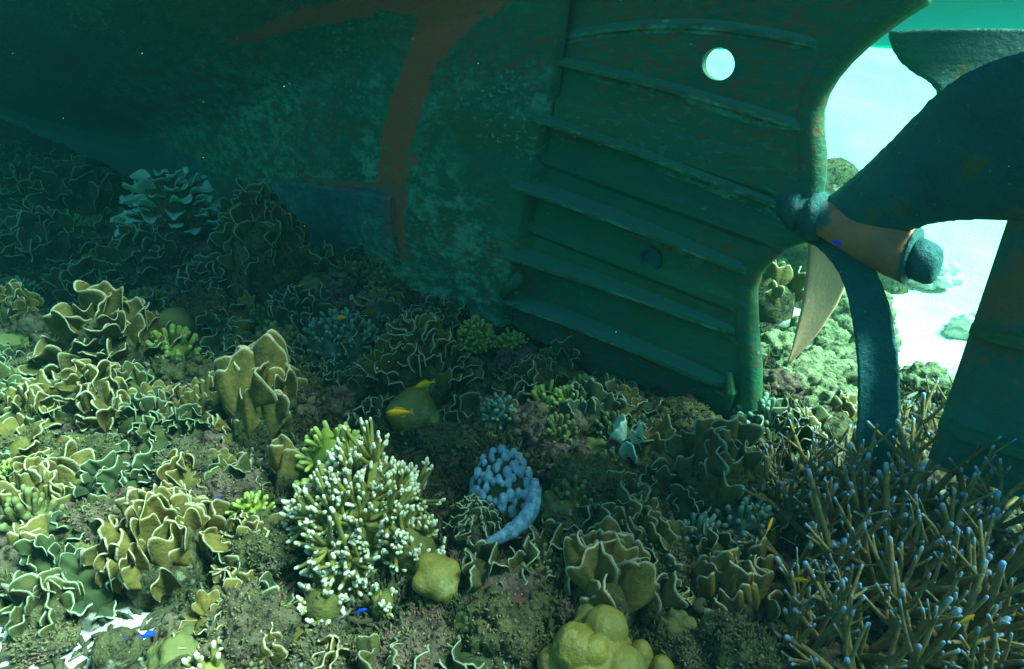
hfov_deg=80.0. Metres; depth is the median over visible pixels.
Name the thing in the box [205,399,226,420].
plate coral
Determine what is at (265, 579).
plate coral
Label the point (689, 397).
rubble rock
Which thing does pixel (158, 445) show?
plate coral
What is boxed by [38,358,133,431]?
plate coral
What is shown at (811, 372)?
reef rock
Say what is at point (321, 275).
rubble rock
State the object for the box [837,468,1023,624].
staghorn coral
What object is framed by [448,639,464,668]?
rubble rock
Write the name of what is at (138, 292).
soft coral
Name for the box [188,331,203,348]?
rubble rock
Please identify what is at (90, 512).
reef rock
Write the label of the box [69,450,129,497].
plate coral
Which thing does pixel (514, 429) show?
knob coral
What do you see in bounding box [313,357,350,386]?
plate coral
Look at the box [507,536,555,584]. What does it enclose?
plate coral
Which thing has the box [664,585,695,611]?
plate coral
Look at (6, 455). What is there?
plate coral
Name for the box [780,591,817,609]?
rubble rock
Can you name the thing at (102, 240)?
rubble rock
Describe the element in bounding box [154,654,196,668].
boulder coral
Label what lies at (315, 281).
knob coral
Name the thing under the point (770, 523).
fish
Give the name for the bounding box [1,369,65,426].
plate coral
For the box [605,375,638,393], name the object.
plate coral
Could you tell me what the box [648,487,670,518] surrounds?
rubble rock
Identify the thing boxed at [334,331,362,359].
plate coral
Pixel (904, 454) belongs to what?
staghorn coral
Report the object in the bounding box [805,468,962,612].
staghorn coral
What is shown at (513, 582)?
reef rock
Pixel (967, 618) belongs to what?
fish
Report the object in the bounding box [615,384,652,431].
plate coral
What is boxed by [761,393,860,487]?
staghorn coral
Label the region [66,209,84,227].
bush coral
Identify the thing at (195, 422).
plate coral
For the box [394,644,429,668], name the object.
plate coral
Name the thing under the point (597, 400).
plate coral
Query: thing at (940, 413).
rubble rock
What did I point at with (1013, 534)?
staghorn coral
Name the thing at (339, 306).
rubble rock
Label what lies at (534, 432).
rubble rock
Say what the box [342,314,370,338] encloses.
plate coral
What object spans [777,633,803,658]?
rubble rock
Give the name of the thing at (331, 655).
plate coral
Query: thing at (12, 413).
plate coral
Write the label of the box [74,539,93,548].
knob coral
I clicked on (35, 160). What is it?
plate coral
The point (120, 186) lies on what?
plate coral
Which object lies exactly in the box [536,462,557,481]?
rubble rock
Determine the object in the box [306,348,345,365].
rubble rock
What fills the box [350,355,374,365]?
knob coral
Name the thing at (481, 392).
rubble rock
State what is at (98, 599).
plate coral
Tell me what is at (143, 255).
plate coral
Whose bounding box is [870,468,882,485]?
rubble rock
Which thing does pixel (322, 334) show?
soft coral
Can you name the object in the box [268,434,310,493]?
plate coral
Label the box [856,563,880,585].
rubble rock
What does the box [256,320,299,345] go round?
bush coral
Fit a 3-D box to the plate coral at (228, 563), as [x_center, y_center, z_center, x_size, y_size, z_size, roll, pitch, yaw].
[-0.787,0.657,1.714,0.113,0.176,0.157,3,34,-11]
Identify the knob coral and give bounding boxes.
[0,275,22,282]
[0,333,30,346]
[20,359,40,364]
[39,295,50,308]
[55,532,76,551]
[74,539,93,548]
[81,215,100,226]
[142,624,199,668]
[183,354,213,374]
[220,328,253,342]
[298,275,325,289]
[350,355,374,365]
[351,288,372,307]
[410,290,419,298]
[455,610,468,634]
[462,359,484,373]
[463,377,494,391]
[476,397,493,415]
[493,382,507,396]
[496,345,520,356]
[501,364,509,373]
[504,420,526,442]
[526,582,558,621]
[540,490,575,521]
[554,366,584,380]
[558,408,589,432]
[584,436,609,452]
[623,459,650,475]
[653,450,678,474]
[654,609,698,635]
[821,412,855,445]
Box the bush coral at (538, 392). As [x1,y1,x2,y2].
[527,379,561,411]
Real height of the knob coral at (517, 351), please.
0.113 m
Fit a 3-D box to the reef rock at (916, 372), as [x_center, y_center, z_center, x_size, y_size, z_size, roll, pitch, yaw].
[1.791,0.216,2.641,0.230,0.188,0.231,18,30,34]
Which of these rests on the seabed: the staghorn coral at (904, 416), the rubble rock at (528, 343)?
the rubble rock at (528, 343)
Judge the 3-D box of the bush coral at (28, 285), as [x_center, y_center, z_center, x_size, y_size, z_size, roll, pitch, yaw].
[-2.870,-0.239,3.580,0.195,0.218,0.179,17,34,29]
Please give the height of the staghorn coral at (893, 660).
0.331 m
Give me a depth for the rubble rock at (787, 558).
1.76 m
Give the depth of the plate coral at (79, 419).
2.22 m
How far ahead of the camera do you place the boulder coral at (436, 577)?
1.55 m
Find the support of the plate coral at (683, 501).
on the seabed
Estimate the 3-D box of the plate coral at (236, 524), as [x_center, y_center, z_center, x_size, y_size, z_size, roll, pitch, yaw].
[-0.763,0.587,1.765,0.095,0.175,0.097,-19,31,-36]
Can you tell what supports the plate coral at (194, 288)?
on the seabed
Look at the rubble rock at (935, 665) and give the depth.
1.39 m
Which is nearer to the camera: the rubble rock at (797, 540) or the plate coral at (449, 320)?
the rubble rock at (797, 540)
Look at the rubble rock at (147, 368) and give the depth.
2.64 m
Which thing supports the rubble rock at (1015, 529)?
on the seabed
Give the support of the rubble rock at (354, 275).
on the seabed
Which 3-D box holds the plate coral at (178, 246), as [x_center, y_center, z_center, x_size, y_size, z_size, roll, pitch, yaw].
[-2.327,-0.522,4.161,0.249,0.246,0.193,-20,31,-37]
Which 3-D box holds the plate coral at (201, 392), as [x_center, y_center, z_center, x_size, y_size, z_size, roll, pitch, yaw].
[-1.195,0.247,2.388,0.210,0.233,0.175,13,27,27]
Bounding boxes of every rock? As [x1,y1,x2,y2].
[0,313,48,333]
[0,323,7,333]
[0,423,56,462]
[0,504,3,522]
[0,527,12,548]
[0,545,24,577]
[2,615,84,668]
[5,354,26,367]
[28,330,53,346]
[39,282,47,292]
[42,425,137,459]
[49,508,77,537]
[50,425,61,434]
[53,497,80,512]
[59,415,95,431]
[62,493,121,543]
[66,426,81,433]
[90,626,144,668]
[97,234,118,243]
[107,485,136,497]
[116,450,131,464]
[129,442,146,458]
[144,365,153,372]
[144,608,189,660]
[148,432,218,486]
[150,355,186,383]
[159,282,182,300]
[165,380,191,386]
[171,268,185,280]
[180,249,195,259]
[187,466,266,511]
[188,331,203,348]
[191,430,233,450]
[195,585,224,614]
[196,577,301,668]
[197,374,206,381]
[198,461,215,477]
[203,527,235,559]
[207,329,234,336]
[227,519,305,580]
[244,317,258,328]
[254,508,271,521]
[255,318,273,331]
[278,662,288,668]
[282,324,302,332]
[285,620,358,668]
[289,366,327,409]
[292,394,316,412]
[295,387,328,415]
[302,270,331,284]
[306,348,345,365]
[316,385,356,413]
[323,282,346,296]
[328,269,351,287]
[334,299,354,319]
[337,269,359,290]
[362,294,405,315]
[368,604,465,668]
[387,285,411,300]
[419,293,440,309]
[433,448,461,473]
[437,402,453,423]
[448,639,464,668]
[457,421,472,433]
[457,591,549,668]
[458,386,493,400]
[461,584,498,612]
[472,409,503,433]
[481,559,548,602]
[485,656,525,668]
[495,351,513,366]
[512,346,538,363]
[512,400,553,425]
[516,339,537,350]
[523,418,554,448]
[536,439,569,461]
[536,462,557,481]
[540,508,597,547]
[550,449,625,502]
[566,433,587,446]
[568,444,596,454]
[582,371,611,381]
[607,438,619,451]
[640,449,660,461]
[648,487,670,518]
[653,486,671,503]
[656,391,712,435]
[656,542,701,588]
[657,628,711,668]
[677,395,694,402]
[689,411,715,428]
[689,629,701,640]
[695,608,787,668]
[714,518,743,545]
[760,328,811,354]
[763,366,805,400]
[771,354,836,389]
[772,573,806,594]
[772,603,793,633]
[773,550,795,571]
[774,344,857,385]
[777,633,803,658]
[778,654,791,663]
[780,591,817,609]
[782,473,800,496]
[782,526,803,550]
[782,663,796,668]
[784,315,851,346]
[786,450,810,466]
[786,466,819,478]
[788,505,844,539]
[798,448,842,475]
[801,540,820,559]
[801,639,857,668]
[802,376,857,420]
[802,404,836,413]
[804,489,822,506]
[804,595,826,615]
[804,625,827,643]
[806,579,833,601]
[812,531,845,558]
[812,559,829,579]
[821,341,857,388]
[822,482,846,506]
[828,289,901,351]
[834,636,882,653]
[853,598,882,620]
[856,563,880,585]
[856,661,881,668]
[865,619,883,639]
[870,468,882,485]
[900,361,953,393]
[902,565,907,579]
[904,415,916,435]
[906,472,941,494]
[907,262,965,289]
[908,446,929,459]
[909,412,934,435]
[917,406,943,419]
[919,454,932,465]
[928,662,940,668]
[929,626,941,644]
[930,470,966,489]
[944,311,976,340]
[977,516,1021,550]
[982,486,1023,510]
[987,617,1013,635]
[995,547,1022,580]
[999,583,1019,604]
[1001,649,1023,668]
[1003,507,1022,515]
[1008,513,1023,527]
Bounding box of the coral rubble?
[0,159,1022,668]
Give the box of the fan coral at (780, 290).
[758,260,805,323]
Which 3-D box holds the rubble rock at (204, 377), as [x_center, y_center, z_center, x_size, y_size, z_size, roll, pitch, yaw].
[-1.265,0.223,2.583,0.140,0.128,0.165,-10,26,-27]
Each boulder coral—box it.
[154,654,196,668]
[156,307,194,340]
[385,386,442,431]
[412,552,460,602]
[537,603,646,668]
[631,639,652,668]
[649,654,673,668]
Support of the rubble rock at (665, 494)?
on the seabed
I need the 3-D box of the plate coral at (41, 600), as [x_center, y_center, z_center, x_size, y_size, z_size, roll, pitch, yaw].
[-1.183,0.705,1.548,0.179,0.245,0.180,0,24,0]
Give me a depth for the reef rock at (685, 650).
1.38 m
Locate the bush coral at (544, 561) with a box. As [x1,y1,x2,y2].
[521,542,560,581]
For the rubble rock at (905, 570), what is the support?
on the seabed
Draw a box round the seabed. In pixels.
[0,47,1011,668]
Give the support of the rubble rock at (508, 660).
on the seabed
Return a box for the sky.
[717,46,891,49]
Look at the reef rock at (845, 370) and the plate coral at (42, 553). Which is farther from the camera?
the reef rock at (845, 370)
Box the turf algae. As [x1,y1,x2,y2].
[0,155,1023,668]
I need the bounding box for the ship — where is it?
[0,0,1023,496]
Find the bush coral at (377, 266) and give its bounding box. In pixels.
[360,258,388,280]
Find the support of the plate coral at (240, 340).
on the seabed
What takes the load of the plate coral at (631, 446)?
on the seabed
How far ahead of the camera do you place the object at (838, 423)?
2.17 m
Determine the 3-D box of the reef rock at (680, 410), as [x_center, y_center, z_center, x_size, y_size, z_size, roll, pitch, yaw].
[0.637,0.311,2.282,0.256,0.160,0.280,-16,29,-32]
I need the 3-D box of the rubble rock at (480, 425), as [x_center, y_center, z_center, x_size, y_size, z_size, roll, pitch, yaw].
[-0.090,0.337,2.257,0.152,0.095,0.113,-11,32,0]
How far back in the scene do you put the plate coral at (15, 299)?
3.14 m
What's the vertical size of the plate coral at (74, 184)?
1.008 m
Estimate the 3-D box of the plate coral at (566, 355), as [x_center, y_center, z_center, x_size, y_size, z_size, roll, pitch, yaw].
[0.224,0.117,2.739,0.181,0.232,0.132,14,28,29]
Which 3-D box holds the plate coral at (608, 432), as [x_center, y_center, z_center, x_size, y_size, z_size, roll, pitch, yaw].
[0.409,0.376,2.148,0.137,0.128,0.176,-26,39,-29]
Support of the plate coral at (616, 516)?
on the coral rubble
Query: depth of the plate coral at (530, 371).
2.44 m
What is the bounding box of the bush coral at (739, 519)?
[715,495,775,538]
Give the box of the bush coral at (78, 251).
[72,244,89,260]
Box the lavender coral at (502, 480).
[468,444,541,544]
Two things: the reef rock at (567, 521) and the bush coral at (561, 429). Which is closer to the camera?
the reef rock at (567, 521)
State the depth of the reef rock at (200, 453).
2.00 m
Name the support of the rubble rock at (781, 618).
on the seabed
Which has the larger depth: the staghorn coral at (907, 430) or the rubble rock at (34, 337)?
the rubble rock at (34, 337)
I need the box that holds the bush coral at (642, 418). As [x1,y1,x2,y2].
[629,413,654,430]
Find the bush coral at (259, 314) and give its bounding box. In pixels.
[249,301,270,327]
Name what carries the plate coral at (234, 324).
on the seabed
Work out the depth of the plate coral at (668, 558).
1.65 m
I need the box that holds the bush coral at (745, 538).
[739,534,760,552]
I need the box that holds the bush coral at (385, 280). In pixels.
[363,270,403,290]
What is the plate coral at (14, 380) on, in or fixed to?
on the seabed
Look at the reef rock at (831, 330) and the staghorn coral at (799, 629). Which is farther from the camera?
the reef rock at (831, 330)
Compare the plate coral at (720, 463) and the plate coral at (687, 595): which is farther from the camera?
the plate coral at (720, 463)
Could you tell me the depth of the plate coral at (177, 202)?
4.41 m
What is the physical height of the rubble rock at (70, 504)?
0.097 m
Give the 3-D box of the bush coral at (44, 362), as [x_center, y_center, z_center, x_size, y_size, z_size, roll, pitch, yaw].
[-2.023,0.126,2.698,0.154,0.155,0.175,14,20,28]
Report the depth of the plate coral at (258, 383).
2.20 m
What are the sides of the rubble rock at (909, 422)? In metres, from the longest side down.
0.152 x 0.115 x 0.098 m
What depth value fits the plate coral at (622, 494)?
1.81 m
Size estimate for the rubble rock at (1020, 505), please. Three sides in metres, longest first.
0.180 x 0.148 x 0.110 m
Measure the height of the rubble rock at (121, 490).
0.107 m
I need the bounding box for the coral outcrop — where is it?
[776,157,908,308]
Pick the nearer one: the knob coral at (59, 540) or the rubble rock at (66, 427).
the knob coral at (59, 540)
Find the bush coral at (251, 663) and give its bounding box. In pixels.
[227,656,265,668]
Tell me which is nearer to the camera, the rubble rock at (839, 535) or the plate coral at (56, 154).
the rubble rock at (839, 535)
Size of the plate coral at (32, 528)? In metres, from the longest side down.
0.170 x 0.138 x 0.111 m
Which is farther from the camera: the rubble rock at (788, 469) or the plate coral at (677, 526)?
the rubble rock at (788, 469)
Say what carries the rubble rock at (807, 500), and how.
on the seabed
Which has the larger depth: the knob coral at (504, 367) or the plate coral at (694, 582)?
the knob coral at (504, 367)
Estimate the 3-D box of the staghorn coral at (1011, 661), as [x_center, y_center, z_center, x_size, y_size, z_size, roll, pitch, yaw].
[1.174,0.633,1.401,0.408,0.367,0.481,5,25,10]
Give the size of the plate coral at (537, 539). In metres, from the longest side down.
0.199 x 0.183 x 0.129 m
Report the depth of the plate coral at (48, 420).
2.22 m
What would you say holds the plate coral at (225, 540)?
on the seabed
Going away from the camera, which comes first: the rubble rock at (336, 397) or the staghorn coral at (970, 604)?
the staghorn coral at (970, 604)
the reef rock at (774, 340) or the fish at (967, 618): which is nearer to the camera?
the fish at (967, 618)
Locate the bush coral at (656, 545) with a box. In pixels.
[641,537,662,556]
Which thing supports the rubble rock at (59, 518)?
on the seabed
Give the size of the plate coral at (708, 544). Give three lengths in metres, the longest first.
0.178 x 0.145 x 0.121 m
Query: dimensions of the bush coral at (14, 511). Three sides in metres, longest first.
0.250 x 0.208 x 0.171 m
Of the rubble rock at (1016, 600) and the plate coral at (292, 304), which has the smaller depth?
the rubble rock at (1016, 600)
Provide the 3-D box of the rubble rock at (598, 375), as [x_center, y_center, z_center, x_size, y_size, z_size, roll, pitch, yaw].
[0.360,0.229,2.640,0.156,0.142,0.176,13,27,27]
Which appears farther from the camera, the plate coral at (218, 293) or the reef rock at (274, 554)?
the plate coral at (218, 293)
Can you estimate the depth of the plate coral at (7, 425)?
2.09 m
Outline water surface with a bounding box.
[872,0,1023,45]
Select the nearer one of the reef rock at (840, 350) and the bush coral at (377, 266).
the reef rock at (840, 350)
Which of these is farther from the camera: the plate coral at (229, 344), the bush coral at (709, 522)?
the plate coral at (229, 344)
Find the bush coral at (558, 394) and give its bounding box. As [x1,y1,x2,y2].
[549,384,582,412]
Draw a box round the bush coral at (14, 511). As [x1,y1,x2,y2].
[0,484,64,535]
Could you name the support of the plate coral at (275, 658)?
on the seabed
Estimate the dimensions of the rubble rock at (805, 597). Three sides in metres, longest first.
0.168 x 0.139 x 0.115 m
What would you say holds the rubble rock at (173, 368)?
on the seabed
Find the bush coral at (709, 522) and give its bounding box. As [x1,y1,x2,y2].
[678,511,725,549]
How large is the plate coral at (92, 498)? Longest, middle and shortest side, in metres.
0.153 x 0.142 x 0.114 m
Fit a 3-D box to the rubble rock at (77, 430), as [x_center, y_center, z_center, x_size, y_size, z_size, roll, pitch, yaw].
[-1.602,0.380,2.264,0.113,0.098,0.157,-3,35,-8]
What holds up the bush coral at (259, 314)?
on the seabed
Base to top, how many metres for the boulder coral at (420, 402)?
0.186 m
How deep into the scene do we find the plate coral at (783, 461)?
2.07 m
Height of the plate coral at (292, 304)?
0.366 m
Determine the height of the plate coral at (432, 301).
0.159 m
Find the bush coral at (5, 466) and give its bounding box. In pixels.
[0,458,12,480]
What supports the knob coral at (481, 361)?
on the seabed
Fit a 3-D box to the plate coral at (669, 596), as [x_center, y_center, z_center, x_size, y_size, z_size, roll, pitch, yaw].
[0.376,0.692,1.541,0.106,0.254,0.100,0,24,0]
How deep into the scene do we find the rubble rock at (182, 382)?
2.57 m
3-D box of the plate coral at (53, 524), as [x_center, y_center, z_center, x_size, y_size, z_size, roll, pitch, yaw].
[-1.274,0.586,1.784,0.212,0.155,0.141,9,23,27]
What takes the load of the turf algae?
on the seabed
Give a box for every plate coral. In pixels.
[0,140,30,153]
[0,154,39,211]
[0,198,101,276]
[0,279,44,323]
[0,343,24,360]
[0,353,12,363]
[0,361,17,390]
[0,374,22,403]
[0,408,49,425]
[0,417,69,457]
[0,448,9,459]
[0,456,74,510]
[0,567,84,638]
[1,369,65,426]
[6,453,52,481]
[6,514,49,546]
[7,154,127,215]
[9,148,37,155]
[9,447,50,470]
[13,533,75,573]
[17,280,181,375]
[23,147,65,161]
[26,154,54,167]
[33,405,65,427]
[38,255,136,310]
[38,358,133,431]
[42,439,95,493]
[43,418,57,437]
[45,503,98,542]
[50,548,116,621]
[68,394,125,436]
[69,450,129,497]
[79,387,138,433]
[79,483,231,609]
[81,493,117,521]
[89,222,193,292]
[92,455,151,493]
[93,207,130,234]
[93,432,130,458]
[110,166,220,244]
[110,263,128,289]
[113,392,162,434]
[115,360,153,398]
[118,179,130,192]
[125,386,179,410]
[130,440,163,488]
[133,415,175,441]
[136,389,177,423]
[139,288,184,312]
[140,380,181,407]
[140,429,183,471]
[147,369,176,386]
[151,479,211,512]
[154,403,201,434]
[155,620,222,648]
[156,448,199,489]
[173,242,186,261]
[175,252,224,289]
[175,407,214,435]
[176,259,232,297]
[176,371,225,417]
[182,589,222,637]
[192,470,209,490]
[195,310,227,335]
[199,329,231,358]
[200,286,233,315]
[202,350,215,361]
[202,512,289,575]
[203,451,251,482]
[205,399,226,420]
[206,178,310,294]
[206,413,241,449]
[206,552,239,585]
[207,567,258,594]
[208,448,237,464]
[209,535,234,568]
[213,329,307,449]
[213,331,252,358]
[219,290,264,319]
[221,327,270,356]
[223,316,253,332]
[224,510,263,538]
[246,470,271,492]
[258,571,286,604]
[258,622,287,666]
[262,585,286,606]
[267,282,331,330]
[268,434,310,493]
[286,588,299,606]
[287,345,304,367]
[290,333,309,355]
[291,600,311,644]
[299,240,336,272]
[299,354,330,373]
[300,300,335,334]
[310,634,352,668]
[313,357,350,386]
[322,355,360,380]
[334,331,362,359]
[334,366,373,397]
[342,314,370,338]
[343,243,369,272]
[346,396,389,430]
[350,288,404,316]
[352,306,390,331]
[353,310,484,403]
[356,631,402,668]
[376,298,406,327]
[384,303,460,335]
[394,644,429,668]
[424,292,456,310]
[435,633,467,668]
[437,392,481,421]
[438,300,468,323]
[438,648,513,668]
[442,493,501,550]
[461,539,508,593]
[491,354,569,404]
[506,399,519,425]
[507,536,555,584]
[522,516,562,570]
[547,335,579,370]
[550,372,634,434]
[563,502,615,533]
[563,515,660,626]
[600,421,647,441]
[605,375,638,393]
[606,469,651,522]
[609,414,675,458]
[610,414,645,463]
[612,493,678,549]
[612,513,634,539]
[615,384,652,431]
[624,471,640,487]
[634,392,664,421]
[639,571,688,628]
[640,456,675,488]
[644,545,682,592]
[659,520,698,554]
[664,411,768,514]
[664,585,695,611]
[666,484,713,525]
[666,574,697,595]
[676,512,709,526]
[692,523,734,556]
[693,547,782,626]
[716,528,743,558]
[741,537,774,570]
[752,398,829,451]
[759,438,786,469]
[760,482,807,544]
[764,504,795,548]
[774,398,840,444]
[794,410,820,431]
[830,390,856,422]
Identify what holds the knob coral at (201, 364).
on the seabed
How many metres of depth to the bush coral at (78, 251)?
4.16 m
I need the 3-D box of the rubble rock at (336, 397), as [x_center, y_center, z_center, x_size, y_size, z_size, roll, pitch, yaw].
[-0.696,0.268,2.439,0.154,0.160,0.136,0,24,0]
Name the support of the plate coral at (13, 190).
on the seabed
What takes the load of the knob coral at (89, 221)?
on the seabed
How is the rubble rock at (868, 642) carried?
on the seabed
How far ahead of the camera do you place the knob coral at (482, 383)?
2.55 m
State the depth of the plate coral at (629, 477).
1.89 m
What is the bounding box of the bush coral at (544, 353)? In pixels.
[534,346,557,364]
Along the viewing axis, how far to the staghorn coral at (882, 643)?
1.40 m
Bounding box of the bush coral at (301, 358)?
[293,354,319,372]
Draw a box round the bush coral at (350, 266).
[327,260,367,281]
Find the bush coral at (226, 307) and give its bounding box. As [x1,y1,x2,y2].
[207,297,231,316]
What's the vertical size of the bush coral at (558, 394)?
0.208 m
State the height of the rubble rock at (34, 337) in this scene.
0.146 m
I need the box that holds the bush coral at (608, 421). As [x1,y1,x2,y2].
[595,410,631,437]
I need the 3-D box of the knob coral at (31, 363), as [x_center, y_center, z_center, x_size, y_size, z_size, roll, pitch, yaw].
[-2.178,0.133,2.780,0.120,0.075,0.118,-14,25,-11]
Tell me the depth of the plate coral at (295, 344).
2.71 m
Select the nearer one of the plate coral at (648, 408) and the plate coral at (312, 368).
the plate coral at (648, 408)
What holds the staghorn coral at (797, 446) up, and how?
on the seabed
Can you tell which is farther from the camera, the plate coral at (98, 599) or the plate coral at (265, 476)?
the plate coral at (265, 476)
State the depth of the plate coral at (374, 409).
2.27 m
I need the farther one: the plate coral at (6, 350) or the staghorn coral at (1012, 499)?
the plate coral at (6, 350)
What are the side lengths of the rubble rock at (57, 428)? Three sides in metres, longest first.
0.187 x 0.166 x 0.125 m
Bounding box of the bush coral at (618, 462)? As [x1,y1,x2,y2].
[601,446,629,471]
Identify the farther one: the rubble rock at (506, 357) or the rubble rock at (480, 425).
the rubble rock at (506, 357)
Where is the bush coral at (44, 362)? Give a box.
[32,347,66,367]
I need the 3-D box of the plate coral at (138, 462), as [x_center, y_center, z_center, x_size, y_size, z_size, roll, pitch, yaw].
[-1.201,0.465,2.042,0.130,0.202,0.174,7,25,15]
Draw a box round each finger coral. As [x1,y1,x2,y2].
[181,636,234,668]
[279,417,445,625]
[293,420,360,489]
[455,315,496,353]
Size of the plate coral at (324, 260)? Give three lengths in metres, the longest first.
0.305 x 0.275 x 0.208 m
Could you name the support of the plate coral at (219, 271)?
on the seabed
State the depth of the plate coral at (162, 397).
2.28 m
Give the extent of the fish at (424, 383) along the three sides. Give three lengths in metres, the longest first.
0.074 x 0.034 x 0.010 m
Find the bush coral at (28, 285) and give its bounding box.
[5,275,41,292]
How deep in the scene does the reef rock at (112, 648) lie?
1.41 m
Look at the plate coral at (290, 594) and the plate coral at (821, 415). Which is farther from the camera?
the plate coral at (821, 415)
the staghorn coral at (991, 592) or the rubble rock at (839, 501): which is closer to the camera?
the staghorn coral at (991, 592)
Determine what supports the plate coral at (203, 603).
on the seabed
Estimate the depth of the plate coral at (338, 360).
2.59 m
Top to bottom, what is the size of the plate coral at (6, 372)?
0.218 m
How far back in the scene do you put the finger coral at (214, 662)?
1.38 m
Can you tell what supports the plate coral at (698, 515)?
on the seabed
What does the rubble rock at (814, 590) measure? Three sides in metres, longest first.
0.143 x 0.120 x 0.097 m
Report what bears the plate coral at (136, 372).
on the seabed
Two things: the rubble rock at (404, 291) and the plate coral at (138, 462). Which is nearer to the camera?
the plate coral at (138, 462)
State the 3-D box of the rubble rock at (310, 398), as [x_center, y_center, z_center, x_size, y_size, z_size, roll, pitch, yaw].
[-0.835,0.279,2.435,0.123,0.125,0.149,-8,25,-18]
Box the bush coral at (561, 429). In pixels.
[538,411,582,444]
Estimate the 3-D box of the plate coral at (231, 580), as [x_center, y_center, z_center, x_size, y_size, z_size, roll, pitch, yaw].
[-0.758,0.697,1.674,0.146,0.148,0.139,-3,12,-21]
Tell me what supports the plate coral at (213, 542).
on the seabed
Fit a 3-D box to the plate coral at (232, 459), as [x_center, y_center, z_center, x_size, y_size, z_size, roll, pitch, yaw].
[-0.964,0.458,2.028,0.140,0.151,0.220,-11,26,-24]
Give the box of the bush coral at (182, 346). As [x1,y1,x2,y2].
[145,324,201,358]
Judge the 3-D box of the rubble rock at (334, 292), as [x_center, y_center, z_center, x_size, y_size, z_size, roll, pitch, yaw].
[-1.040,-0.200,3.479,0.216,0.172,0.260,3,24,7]
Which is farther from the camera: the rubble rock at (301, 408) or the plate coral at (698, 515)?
the rubble rock at (301, 408)
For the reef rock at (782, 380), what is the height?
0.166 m
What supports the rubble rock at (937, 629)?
on the seabed
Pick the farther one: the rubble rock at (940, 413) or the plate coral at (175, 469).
the rubble rock at (940, 413)
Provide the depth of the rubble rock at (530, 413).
2.22 m
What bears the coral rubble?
on the seabed
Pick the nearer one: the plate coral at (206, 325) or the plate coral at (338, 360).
the plate coral at (338, 360)
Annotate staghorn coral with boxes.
[737,477,887,587]
[742,448,928,553]
[757,443,819,496]
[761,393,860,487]
[762,439,846,517]
[775,411,908,502]
[775,532,962,668]
[780,560,887,668]
[784,562,961,668]
[803,529,1023,668]
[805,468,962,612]
[812,425,1015,527]
[831,498,1023,657]
[832,462,1001,628]
[834,415,1019,520]
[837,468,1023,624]
[843,424,1012,562]
[861,559,1023,668]
[866,418,1023,537]
[893,399,935,459]
[894,375,948,470]
[904,374,952,452]
[927,461,1023,580]
[936,523,1023,668]
[940,471,1023,619]
[946,592,1004,668]
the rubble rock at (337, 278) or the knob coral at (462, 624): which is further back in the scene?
the rubble rock at (337, 278)
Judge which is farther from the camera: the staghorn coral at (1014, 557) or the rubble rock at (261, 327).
the rubble rock at (261, 327)
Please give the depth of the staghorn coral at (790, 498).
1.82 m
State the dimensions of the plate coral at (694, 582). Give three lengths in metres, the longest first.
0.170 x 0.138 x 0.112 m
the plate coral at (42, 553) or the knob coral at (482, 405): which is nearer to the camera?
the plate coral at (42, 553)
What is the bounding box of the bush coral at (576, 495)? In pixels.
[552,474,602,516]
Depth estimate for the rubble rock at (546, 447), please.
2.08 m
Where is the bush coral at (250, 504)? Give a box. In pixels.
[224,490,275,516]
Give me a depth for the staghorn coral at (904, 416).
2.20 m
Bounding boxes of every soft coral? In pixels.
[129,286,175,307]
[300,307,378,361]
[480,391,516,430]
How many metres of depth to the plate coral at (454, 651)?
1.39 m
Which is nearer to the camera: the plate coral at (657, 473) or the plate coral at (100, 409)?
the plate coral at (657, 473)
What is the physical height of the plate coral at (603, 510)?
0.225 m
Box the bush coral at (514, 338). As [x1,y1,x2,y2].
[495,327,528,350]
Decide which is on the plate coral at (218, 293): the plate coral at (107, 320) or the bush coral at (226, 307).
the bush coral at (226, 307)
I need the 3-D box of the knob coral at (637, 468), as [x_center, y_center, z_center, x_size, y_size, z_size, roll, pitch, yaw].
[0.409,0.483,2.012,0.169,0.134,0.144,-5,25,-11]
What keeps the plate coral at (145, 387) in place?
on the plate coral at (155, 388)
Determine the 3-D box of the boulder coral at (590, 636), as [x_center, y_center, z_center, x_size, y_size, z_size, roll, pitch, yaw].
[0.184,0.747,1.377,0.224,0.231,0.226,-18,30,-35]
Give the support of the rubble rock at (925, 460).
on the seabed
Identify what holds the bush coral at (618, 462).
on the seabed
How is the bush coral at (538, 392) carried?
on the seabed
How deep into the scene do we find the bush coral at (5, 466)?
2.01 m
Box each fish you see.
[138,630,155,638]
[334,315,346,319]
[354,608,366,612]
[386,407,413,417]
[415,379,435,387]
[764,517,772,536]
[792,577,810,582]
[830,240,842,245]
[956,614,974,625]
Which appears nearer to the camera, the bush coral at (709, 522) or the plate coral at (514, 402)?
the bush coral at (709, 522)
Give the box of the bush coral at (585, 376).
[566,373,596,384]
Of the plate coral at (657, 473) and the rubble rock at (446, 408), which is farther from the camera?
the rubble rock at (446, 408)
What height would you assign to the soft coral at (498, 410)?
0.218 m
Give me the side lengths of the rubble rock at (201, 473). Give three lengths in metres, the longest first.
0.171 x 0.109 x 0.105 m
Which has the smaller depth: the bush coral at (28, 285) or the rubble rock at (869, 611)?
the rubble rock at (869, 611)
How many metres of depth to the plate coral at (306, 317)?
3.02 m
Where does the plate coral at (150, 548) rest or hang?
on the seabed
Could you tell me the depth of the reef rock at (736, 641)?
1.34 m
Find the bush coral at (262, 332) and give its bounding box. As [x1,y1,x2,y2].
[253,325,282,337]
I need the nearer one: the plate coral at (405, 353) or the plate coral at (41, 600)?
the plate coral at (41, 600)
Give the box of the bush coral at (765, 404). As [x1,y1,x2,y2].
[732,392,780,430]
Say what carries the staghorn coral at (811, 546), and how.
on the seabed
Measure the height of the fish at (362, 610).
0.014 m
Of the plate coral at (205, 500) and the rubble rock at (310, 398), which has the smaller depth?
the plate coral at (205, 500)

